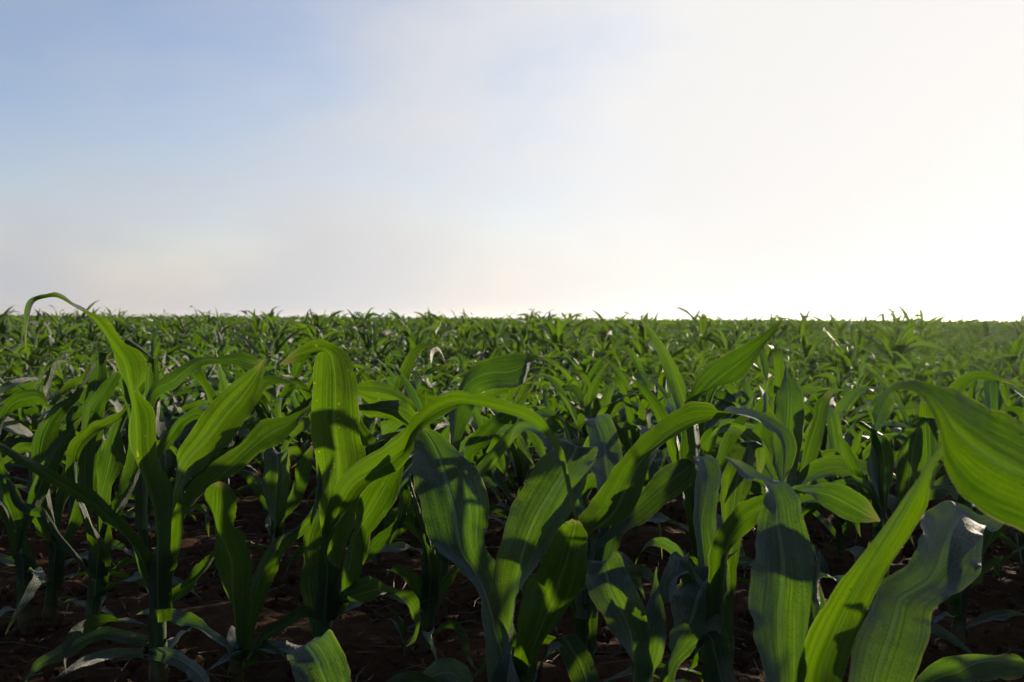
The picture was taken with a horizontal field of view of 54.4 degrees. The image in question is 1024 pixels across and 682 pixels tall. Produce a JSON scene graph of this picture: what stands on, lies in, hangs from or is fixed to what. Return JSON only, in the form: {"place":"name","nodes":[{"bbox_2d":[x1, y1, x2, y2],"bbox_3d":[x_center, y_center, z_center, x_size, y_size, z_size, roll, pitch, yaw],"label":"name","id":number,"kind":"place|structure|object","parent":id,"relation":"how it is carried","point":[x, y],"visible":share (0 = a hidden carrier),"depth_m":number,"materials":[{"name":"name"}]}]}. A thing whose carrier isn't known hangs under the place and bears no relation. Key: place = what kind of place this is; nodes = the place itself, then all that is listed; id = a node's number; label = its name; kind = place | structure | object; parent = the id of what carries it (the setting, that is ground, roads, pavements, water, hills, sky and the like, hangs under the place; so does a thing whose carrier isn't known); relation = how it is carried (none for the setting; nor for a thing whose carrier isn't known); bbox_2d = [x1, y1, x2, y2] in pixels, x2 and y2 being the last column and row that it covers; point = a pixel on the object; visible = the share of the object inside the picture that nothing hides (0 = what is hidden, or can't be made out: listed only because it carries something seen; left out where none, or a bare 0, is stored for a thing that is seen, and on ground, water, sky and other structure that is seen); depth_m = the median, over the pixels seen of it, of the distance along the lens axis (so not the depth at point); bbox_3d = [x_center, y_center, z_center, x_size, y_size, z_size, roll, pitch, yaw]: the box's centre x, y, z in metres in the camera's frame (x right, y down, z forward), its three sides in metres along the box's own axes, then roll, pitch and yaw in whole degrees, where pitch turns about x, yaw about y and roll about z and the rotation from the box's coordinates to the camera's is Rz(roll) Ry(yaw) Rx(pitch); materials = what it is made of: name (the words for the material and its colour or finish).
{"place":"outdoors","nodes":[
{"label":"outdoors","id":0,"kind":"place"},
{"bbox_2d":[0,359,1023,681],"bbox_3d":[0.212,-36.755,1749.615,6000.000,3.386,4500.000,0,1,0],"label":"soil ground","id":1,"kind":"structure","parent":0,"point":[212,611],"depth_m":1.85,"materials":[{"name":"brown soil"}]},
{"bbox_2d":[4,413,30,493],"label":"corn plant","id":2,"kind":"object","parent":1,"relation":"on","point":[8,466],"visible":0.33,"depth_m":2.66,"materials":[{"name":"green plant"}]},
{"bbox_2d":[0,377,40,454],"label":"corn plant","id":3,"kind":"object","parent":1,"relation":"on","point":[11,387],"visible":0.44,"depth_m":2.77,"materials":[{"name":"green plant"}]},
{"bbox_2d":[0,389,47,463],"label":"corn plant","id":4,"kind":"object","parent":1,"relation":"on","point":[21,399],"visible":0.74,"depth_m":1.95,"materials":[{"name":"green plant"}]},
{"bbox_2d":[0,383,53,463],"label":"corn plant","id":5,"kind":"object","parent":1,"relation":"on","point":[33,410],"visible":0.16,"depth_m":3.21,"materials":[{"name":"green plant"}]},
{"bbox_2d":[0,354,69,390],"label":"corn plant","id":6,"kind":"object","parent":1,"relation":"on","point":[38,371],"visible":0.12,"depth_m":5.78,"materials":[{"name":"green plant"}]},
{"bbox_2d":[0,359,80,418],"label":"corn plant","id":7,"kind":"object","parent":1,"relation":"on","point":[40,377],"visible":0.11,"depth_m":3.91,"materials":[{"name":"green plant"}]},
{"bbox_2d":[0,377,86,464],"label":"corn plant","id":8,"kind":"object","parent":1,"relation":"on","point":[67,387],"visible":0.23,"depth_m":3.22,"materials":[{"name":"green plant"}]},
{"bbox_2d":[0,352,114,628],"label":"corn plant","id":9,"kind":"object","parent":1,"relation":"on","point":[45,435],"visible":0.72,"depth_m":1.77,"materials":[{"name":"green plant"}]},
{"bbox_2d":[2,360,114,533],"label":"corn plant","id":10,"kind":"object","parent":1,"relation":"on","point":[35,424],"visible":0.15,"depth_m":2.62,"materials":[{"name":"green plant"}]},
{"bbox_2d":[2,374,134,519],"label":"corn plant","id":11,"kind":"object","parent":1,"relation":"on","point":[73,415],"visible":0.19,"depth_m":2.51,"materials":[{"name":"green plant"}]},
{"bbox_2d":[0,417,144,634],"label":"corn plant","id":12,"kind":"object","parent":1,"relation":"on","point":[17,514],"visible":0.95,"depth_m":1.72,"materials":[{"name":"green plant"}]},
{"bbox_2d":[30,366,122,437],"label":"corn plant","id":13,"kind":"object","parent":1,"relation":"on","point":[57,380],"visible":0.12,"depth_m":4.28,"materials":[{"name":"green plant"}]},
{"bbox_2d":[0,364,177,539],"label":"corn plant","id":14,"kind":"object","parent":1,"relation":"on","point":[10,442],"visible":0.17,"depth_m":2.42,"materials":[{"name":"green plant"}]},
{"bbox_2d":[65,370,200,646],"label":"corn plant","id":15,"kind":"object","parent":1,"relation":"on","point":[113,460],"visible":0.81,"depth_m":1.67,"materials":[{"name":"green plant"}]},
{"bbox_2d":[103,391,176,479],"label":"corn plant","id":16,"kind":"object","parent":1,"relation":"on","point":[113,399],"visible":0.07,"depth_m":3.04,"materials":[{"name":"green plant"}]},
{"bbox_2d":[0,292,311,681],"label":"corn plant","id":17,"kind":"object","parent":1,"relation":"on","point":[217,426],"visible":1,"depth_m":1.44,"materials":[{"name":"green plant"}]},
{"bbox_2d":[118,380,207,439],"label":"corn plant","id":18,"kind":"object","parent":1,"relation":"on","point":[192,405],"visible":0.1,"depth_m":3.56,"materials":[{"name":"green plant"}]},
{"bbox_2d":[81,338,259,592],"bbox_3d":[-0.696,0.253,2.041,0.301,0.515,0.215,-1,2,-40],"label":"corn plant","id":19,"kind":"object","parent":1,"relation":"on","point":[155,387],"visible":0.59,"depth_m":2.00,"materials":[{"name":"green plant"}]},
{"bbox_2d":[97,407,252,535],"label":"corn plant","id":20,"kind":"object","parent":1,"relation":"on","point":[167,466],"visible":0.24,"depth_m":2.40,"materials":[{"name":"green plant"}]},
{"bbox_2d":[160,378,197,474],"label":"corn plant","id":21,"kind":"object","parent":1,"relation":"on","point":[185,397],"visible":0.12,"depth_m":3.58,"materials":[{"name":"green plant"}]},
{"bbox_2d":[123,394,260,494],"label":"corn plant","id":22,"kind":"object","parent":1,"relation":"on","point":[251,419],"visible":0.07,"depth_m":2.97,"materials":[{"name":"green plant"}]},
{"bbox_2d":[166,354,233,410],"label":"corn plant","id":23,"kind":"object","parent":1,"relation":"on","point":[215,385],"visible":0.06,"depth_m":4.79,"materials":[{"name":"green plant"}]},
{"bbox_2d":[160,390,259,490],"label":"corn plant","id":24,"kind":"object","parent":1,"relation":"on","point":[170,420],"visible":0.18,"depth_m":2.96,"materials":[{"name":"green plant"}]},
{"bbox_2d":[158,368,297,493],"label":"corn plant","id":25,"kind":"object","parent":1,"relation":"on","point":[264,383],"visible":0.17,"depth_m":2.85,"materials":[{"name":"green plant"}]},
{"bbox_2d":[136,475,321,681],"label":"corn plant","id":26,"kind":"object","parent":1,"relation":"on","point":[234,564],"visible":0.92,"depth_m":1.46,"materials":[{"name":"green plant"}]},
{"bbox_2d":[170,344,304,477],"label":"corn plant","id":27,"kind":"object","parent":1,"relation":"on","point":[272,392],"visible":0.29,"depth_m":3.43,"materials":[{"name":"green plant"}]},
{"bbox_2d":[220,365,308,437],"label":"corn plant","id":28,"kind":"object","parent":1,"relation":"on","point":[230,376],"visible":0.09,"depth_m":3.96,"materials":[{"name":"green plant"}]},
{"bbox_2d":[224,445,312,550],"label":"corn plant","id":29,"kind":"object","parent":1,"relation":"on","point":[271,491],"visible":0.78,"depth_m":2.15,"materials":[{"name":"green plant"}]},
{"bbox_2d":[258,398,289,510],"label":"corn plant","id":30,"kind":"object","parent":1,"relation":"on","point":[282,447],"visible":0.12,"depth_m":2.92,"materials":[{"name":"green plant"}]},
{"bbox_2d":[262,367,312,447],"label":"corn plant","id":31,"kind":"object","parent":1,"relation":"on","point":[300,398],"visible":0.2,"depth_m":4.51,"materials":[{"name":"green plant"}]},
{"bbox_2d":[265,364,314,460],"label":"corn plant","id":32,"kind":"object","parent":1,"relation":"on","point":[292,401],"visible":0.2,"depth_m":3.98,"materials":[{"name":"green plant"}]},
{"bbox_2d":[225,339,365,468],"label":"corn plant","id":33,"kind":"object","parent":1,"relation":"on","point":[286,392],"visible":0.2,"depth_m":3.30,"materials":[{"name":"green plant"}]},
{"bbox_2d":[283,375,315,470],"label":"corn plant","id":34,"kind":"object","parent":1,"relation":"on","point":[304,389],"visible":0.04,"depth_m":3.23,"materials":[{"name":"green plant"}]},
{"bbox_2d":[306,396,380,501],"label":"corn plant","id":35,"kind":"object","parent":1,"relation":"on","point":[366,421],"visible":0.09,"depth_m":2.85,"materials":[{"name":"green plant"}]},
{"bbox_2d":[286,629,435,681],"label":"corn plant","id":36,"kind":"object","parent":1,"relation":"on","point":[321,659],"visible":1,"depth_m":1.13,"materials":[{"name":"green plant"}]},
{"bbox_2d":[285,343,472,573],"bbox_3d":[-0.195,0.258,2.112,0.292,0.504,0.491,1,2,34],"label":"corn plant","id":37,"kind":"object","parent":1,"relation":"on","point":[388,429],"visible":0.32,"depth_m":2.12,"materials":[{"name":"green plant"}]},
{"bbox_2d":[206,339,577,671],"bbox_3d":[-0.141,0.263,1.473,0.590,0.528,0.332,1,1,19],"label":"corn plant","id":38,"kind":"object","parent":1,"relation":"on","point":[348,470],"visible":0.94,"depth_m":1.48,"materials":[{"name":"green plant"}]},
{"bbox_2d":[386,599,432,655],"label":"weed seedling","id":39,"kind":"object","parent":1,"relation":"on","point":[401,628],"visible":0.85,"depth_m":1.57,"materials":[{"name":"green plant"}]},
{"bbox_2d":[371,363,465,503],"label":"corn plant","id":40,"kind":"object","parent":1,"relation":"on","point":[416,384],"visible":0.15,"depth_m":2.75,"materials":[{"name":"green plant"}]},
{"bbox_2d":[365,474,472,667],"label":"corn plant","id":41,"kind":"object","parent":1,"relation":"on","point":[427,585],"visible":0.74,"depth_m":1.60,"materials":[{"name":"green plant"}]},
{"bbox_2d":[415,367,459,416],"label":"corn plant","id":42,"kind":"object","parent":1,"relation":"on","point":[436,386],"visible":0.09,"depth_m":4.10,"materials":[{"name":"green plant"}]},
{"bbox_2d":[391,366,512,554],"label":"corn plant","id":43,"kind":"object","parent":1,"relation":"on","point":[418,405],"visible":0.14,"depth_m":2.10,"materials":[{"name":"green plant"}]},
{"bbox_2d":[358,353,567,616],"bbox_3d":[-0.102,0.269,1.896,0.419,0.497,0.216,0,1,0],"label":"corn plant","id":44,"kind":"object","parent":1,"relation":"on","point":[386,400],"visible":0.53,"depth_m":1.85,"materials":[{"name":"green plant"}]},
{"bbox_2d":[411,347,532,429],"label":"corn plant","id":45,"kind":"object","parent":1,"relation":"on","point":[426,383],"visible":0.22,"depth_m":3.04,"materials":[{"name":"green plant"}]},
{"bbox_2d":[418,376,533,509],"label":"corn plant","id":46,"kind":"object","parent":1,"relation":"on","point":[519,440],"visible":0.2,"depth_m":2.52,"materials":[{"name":"green plant"}]},
{"bbox_2d":[468,367,543,485],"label":"corn plant","id":47,"kind":"object","parent":1,"relation":"on","point":[525,388],"visible":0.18,"depth_m":3.04,"materials":[{"name":"green plant"}]},
{"bbox_2d":[412,428,599,681],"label":"corn plant","id":48,"kind":"object","parent":1,"relation":"on","point":[450,489],"visible":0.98,"depth_m":1.26,"materials":[{"name":"green plant"}]},
{"bbox_2d":[0,300,1023,410],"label":"corn field","id":49,"kind":"structure","parent":1,"relation":"on","point":[896,347],"depth_m":11.58,"materials":[{"name":"green plant"}]},
{"bbox_2d":[0,435,1023,681],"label":"soil clods","id":50,"kind":"object","parent":1,"relation":"on","point":[740,657],"visible":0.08,"depth_m":1.80,"materials":[{"name":"brown soil"}]},
{"bbox_2d":[461,408,585,517],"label":"corn plant","id":51,"kind":"object","parent":1,"relation":"on","point":[521,460],"visible":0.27,"depth_m":2.50,"materials":[{"name":"green plant"}]},
{"bbox_2d":[506,407,576,468],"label":"corn plant","id":52,"kind":"object","parent":1,"relation":"on","point":[550,422],"visible":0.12,"depth_m":3.57,"materials":[{"name":"green plant"}]},
{"bbox_2d":[527,380,564,446],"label":"corn plant","id":53,"kind":"object","parent":1,"relation":"on","point":[554,406],"visible":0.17,"depth_m":4.04,"materials":[{"name":"green plant"}]},
{"bbox_2d":[529,353,610,438],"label":"corn plant","id":54,"kind":"object","parent":1,"relation":"on","point":[568,377],"visible":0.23,"depth_m":4.49,"materials":[{"name":"green plant"}]},
{"bbox_2d":[550,376,622,448],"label":"corn plant","id":55,"kind":"object","parent":1,"relation":"on","point":[577,391],"visible":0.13,"depth_m":3.47,"materials":[{"name":"green plant"}]},
{"bbox_2d":[515,415,661,600],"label":"corn plant","id":56,"kind":"object","parent":1,"relation":"on","point":[590,485],"visible":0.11,"depth_m":1.88,"materials":[{"name":"green plant"}]},
{"bbox_2d":[517,362,660,495],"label":"corn plant","id":57,"kind":"object","parent":1,"relation":"on","point":[612,409],"visible":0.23,"depth_m":2.96,"materials":[{"name":"green plant"}]},
{"bbox_2d":[566,369,639,435],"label":"corn plant","id":58,"kind":"object","parent":1,"relation":"on","point":[577,409],"visible":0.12,"depth_m":3.85,"materials":[{"name":"green plant"}]},
{"bbox_2d":[599,356,654,441],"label":"corn plant","id":59,"kind":"object","parent":1,"relation":"on","point":[618,373],"visible":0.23,"depth_m":3.98,"materials":[{"name":"green plant"}]},
{"bbox_2d":[598,376,664,456],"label":"corn plant","id":60,"kind":"object","parent":1,"relation":"on","point":[627,444],"visible":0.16,"depth_m":2.90,"materials":[{"name":"green plant"}]},
{"bbox_2d":[597,346,669,463],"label":"corn plant","id":61,"kind":"object","parent":1,"relation":"on","point":[645,381],"visible":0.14,"depth_m":3.81,"materials":[{"name":"green plant"}]},
{"bbox_2d":[475,402,796,681],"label":"corn plant","id":62,"kind":"object","parent":1,"relation":"on","point":[621,501],"visible":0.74,"depth_m":1.38,"materials":[{"name":"green plant"}]},
{"bbox_2d":[585,549,737,681],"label":"corn plant","id":63,"kind":"object","parent":1,"relation":"on","point":[637,629],"visible":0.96,"depth_m":1.21,"materials":[{"name":"green plant"}]},
{"bbox_2d":[655,371,669,467],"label":"corn plant","id":64,"kind":"object","parent":1,"relation":"on","point":[662,381],"visible":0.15,"depth_m":3.33,"materials":[{"name":"green plant"}]},
{"bbox_2d":[617,369,743,494],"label":"corn plant","id":65,"kind":"object","parent":1,"relation":"on","point":[721,405],"visible":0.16,"depth_m":2.85,"materials":[{"name":"green plant"}]},
{"bbox_2d":[630,396,744,535],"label":"corn plant","id":66,"kind":"object","parent":1,"relation":"on","point":[644,416],"visible":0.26,"depth_m":2.33,"materials":[{"name":"green plant"}]},
{"bbox_2d":[623,319,782,565],"bbox_3d":[0.357,0.241,1.802,0.332,0.563,0.250,0,1,0],"label":"corn plant","id":67,"kind":"object","parent":1,"relation":"on","point":[734,365],"visible":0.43,"depth_m":1.75,"materials":[{"name":"green plant"}]},
{"bbox_2d":[640,320,824,573],"bbox_3d":[0.504,0.232,2.313,0.361,0.559,0.625,-1,2,-45],"label":"corn plant","id":68,"kind":"object","parent":1,"relation":"on","point":[677,386],"visible":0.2,"depth_m":2.35,"materials":[{"name":"green plant"}]},
{"bbox_2d":[692,348,773,497],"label":"corn plant","id":69,"kind":"object","parent":1,"relation":"on","point":[768,404],"visible":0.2,"depth_m":2.83,"materials":[{"name":"green plant"}]},
{"bbox_2d":[715,374,772,446],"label":"corn plant","id":70,"kind":"object","parent":1,"relation":"on","point":[747,391],"visible":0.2,"depth_m":3.73,"materials":[{"name":"green plant"}]},
{"bbox_2d":[635,441,880,681],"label":"corn plant","id":71,"kind":"object","parent":1,"relation":"on","point":[740,516],"visible":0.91,"depth_m":1.21,"materials":[{"name":"green plant"}]},
{"bbox_2d":[712,384,808,456],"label":"corn plant","id":72,"kind":"object","parent":1,"relation":"on","point":[758,406],"visible":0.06,"depth_m":3.26,"materials":[{"name":"green plant"}]},
{"bbox_2d":[769,345,830,484],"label":"corn plant","id":73,"kind":"object","parent":1,"relation":"on","point":[779,368],"visible":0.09,"depth_m":3.18,"materials":[{"name":"green plant"}]},
{"bbox_2d":[703,359,897,584],"bbox_3d":[0.560,0.279,1.796,0.472,0.490,0.125,0,1,-12],"label":"corn plant","id":74,"kind":"object","parent":1,"relation":"on","point":[789,407],"visible":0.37,"depth_m":1.77,"materials":[{"name":"green plant"}]},
{"bbox_2d":[769,363,844,403],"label":"corn plant","id":75,"kind":"object","parent":1,"relation":"on","point":[814,384],"visible":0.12,"depth_m":4.98,"materials":[{"name":"green plant"}]},
{"bbox_2d":[749,386,876,512],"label":"corn plant","id":76,"kind":"object","parent":1,"relation":"on","point":[843,403],"visible":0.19,"depth_m":2.71,"materials":[{"name":"green plant"}]},
{"bbox_2d":[795,388,858,575],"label":"corn plant","id":77,"kind":"object","parent":1,"relation":"on","point":[809,509],"visible":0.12,"depth_m":2.16,"materials":[{"name":"green plant"}]},
{"bbox_2d":[804,381,850,428],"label":"corn plant","id":78,"kind":"object","parent":1,"relation":"on","point":[846,390],"visible":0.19,"depth_m":3.57,"materials":[{"name":"green plant"}]},
{"bbox_2d":[806,375,882,423],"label":"corn plant","id":79,"kind":"object","parent":1,"relation":"on","point":[854,401],"visible":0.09,"depth_m":4.02,"materials":[{"name":"green plant"}]},
{"bbox_2d":[800,388,910,478],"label":"corn plant","id":80,"kind":"object","parent":1,"relation":"on","point":[852,420],"visible":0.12,"depth_m":3.07,"materials":[{"name":"green plant"}]},
{"bbox_2d":[814,366,898,441],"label":"corn plant","id":81,"kind":"object","parent":1,"relation":"on","point":[869,397],"visible":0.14,"depth_m":4.45,"materials":[{"name":"green plant"}]},
{"bbox_2d":[803,407,914,562],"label":"corn plant","id":82,"kind":"object","parent":1,"relation":"on","point":[840,532],"visible":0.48,"depth_m":2.22,"materials":[{"name":"green plant"}]},
{"bbox_2d":[725,445,1003,681],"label":"corn plant","id":83,"kind":"object","parent":1,"relation":"on","point":[803,631],"visible":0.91,"depth_m":1.00,"materials":[{"name":"green plant"}]},
{"bbox_2d":[851,360,899,439],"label":"corn plant","id":84,"kind":"object","parent":1,"relation":"on","point":[858,403],"visible":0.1,"depth_m":4.88,"materials":[{"name":"green plant"}]},
{"bbox_2d":[855,410,900,484],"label":"corn plant","id":85,"kind":"object","parent":1,"relation":"on","point":[894,440],"visible":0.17,"depth_m":3.11,"materials":[{"name":"green plant"}]},
{"bbox_2d":[842,382,919,449],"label":"corn plant","id":86,"kind":"object","parent":1,"relation":"on","point":[910,411],"visible":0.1,"depth_m":3.45,"materials":[{"name":"green plant"}]},
{"bbox_2d":[860,361,920,415],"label":"corn plant","id":87,"kind":"object","parent":1,"relation":"on","point":[884,388],"visible":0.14,"depth_m":5.80,"materials":[{"name":"green plant"}]},
{"bbox_2d":[839,416,944,465],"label":"corn plant","id":88,"kind":"object","parent":1,"relation":"on","point":[850,434],"visible":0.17,"depth_m":2.63,"materials":[{"name":"green plant"}]},
{"bbox_2d":[817,392,972,653],"bbox_3d":[0.670,0.306,1.672,0.311,0.443,0.237,2,2,44],"label":"corn plant","id":89,"kind":"object","parent":1,"relation":"on","point":[918,449],"visible":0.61,"depth_m":1.67,"materials":[{"name":"green plant"}]},
{"bbox_2d":[870,371,919,423],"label":"corn plant","id":90,"kind":"object","parent":1,"relation":"on","point":[908,403],"visible":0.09,"depth_m":5.16,"materials":[{"name":"green plant"}]},
{"bbox_2d":[853,368,947,481],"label":"corn plant","id":91,"kind":"object","parent":1,"relation":"on","point":[887,385],"visible":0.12,"depth_m":3.10,"materials":[{"name":"green plant"}]},
{"bbox_2d":[890,398,943,528],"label":"corn plant","id":92,"kind":"object","parent":1,"relation":"on","point":[925,411],"visible":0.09,"depth_m":2.50,"materials":[{"name":"green plant"}]},
{"bbox_2d":[845,380,1023,531],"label":"corn plant","id":93,"kind":"object","parent":1,"relation":"on","point":[982,446],"visible":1,"depth_m":0.70,"materials":[{"name":"green plant"}]},
{"bbox_2d":[883,387,1003,458],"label":"corn plant","id":94,"kind":"object","parent":1,"relation":"on","point":[902,436],"visible":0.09,"depth_m":2.60,"materials":[{"name":"green plant"}]},
{"bbox_2d":[871,494,1023,646],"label":"corn plant","id":95,"kind":"object","parent":1,"relation":"on","point":[958,602],"visible":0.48,"depth_m":1.65,"materials":[{"name":"green plant"}]},
{"bbox_2d":[915,654,1023,681],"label":"corn plant","id":96,"kind":"object","parent":1,"relation":"on","point":[969,668],"visible":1,"depth_m":1.13,"materials":[{"name":"green plant"}]},
{"bbox_2d":[921,371,1023,589],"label":"corn plant","id":97,"kind":"object","parent":1,"relation":"on","point":[993,397],"visible":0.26,"depth_m":2.00,"materials":[{"name":"green plant"}]},
{"bbox_2d":[935,394,1023,573],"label":"corn plant","id":98,"kind":"object","parent":1,"relation":"on","point":[946,479],"visible":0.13,"depth_m":2.11,"materials":[{"name":"green plant"}]},
{"bbox_2d":[967,381,1023,419],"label":"corn plant","id":99,"kind":"object","parent":1,"relation":"on","point":[1018,401],"visible":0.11,"depth_m":3.77,"materials":[{"name":"green plant"}]},
{"bbox_2d":[990,387,1023,576],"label":"corn plant","id":100,"kind":"object","parent":1,"relation":"on","point":[1018,410],"visible":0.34,"depth_m":2.07,"materials":[{"name":"green plant"}]},
{"bbox_2d":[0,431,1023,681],"bbox_3d":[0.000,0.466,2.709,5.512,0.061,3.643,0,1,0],"label":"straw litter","id":101,"kind":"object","parent":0,"point":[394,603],"visible":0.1,"depth_m":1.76,"materials":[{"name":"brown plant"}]},
{"bbox_2d":[0,0,1023,321],"label":"sky","id":102,"kind":"structure","parent":0,"point":[726,159],"materials":[{"name":"white"}]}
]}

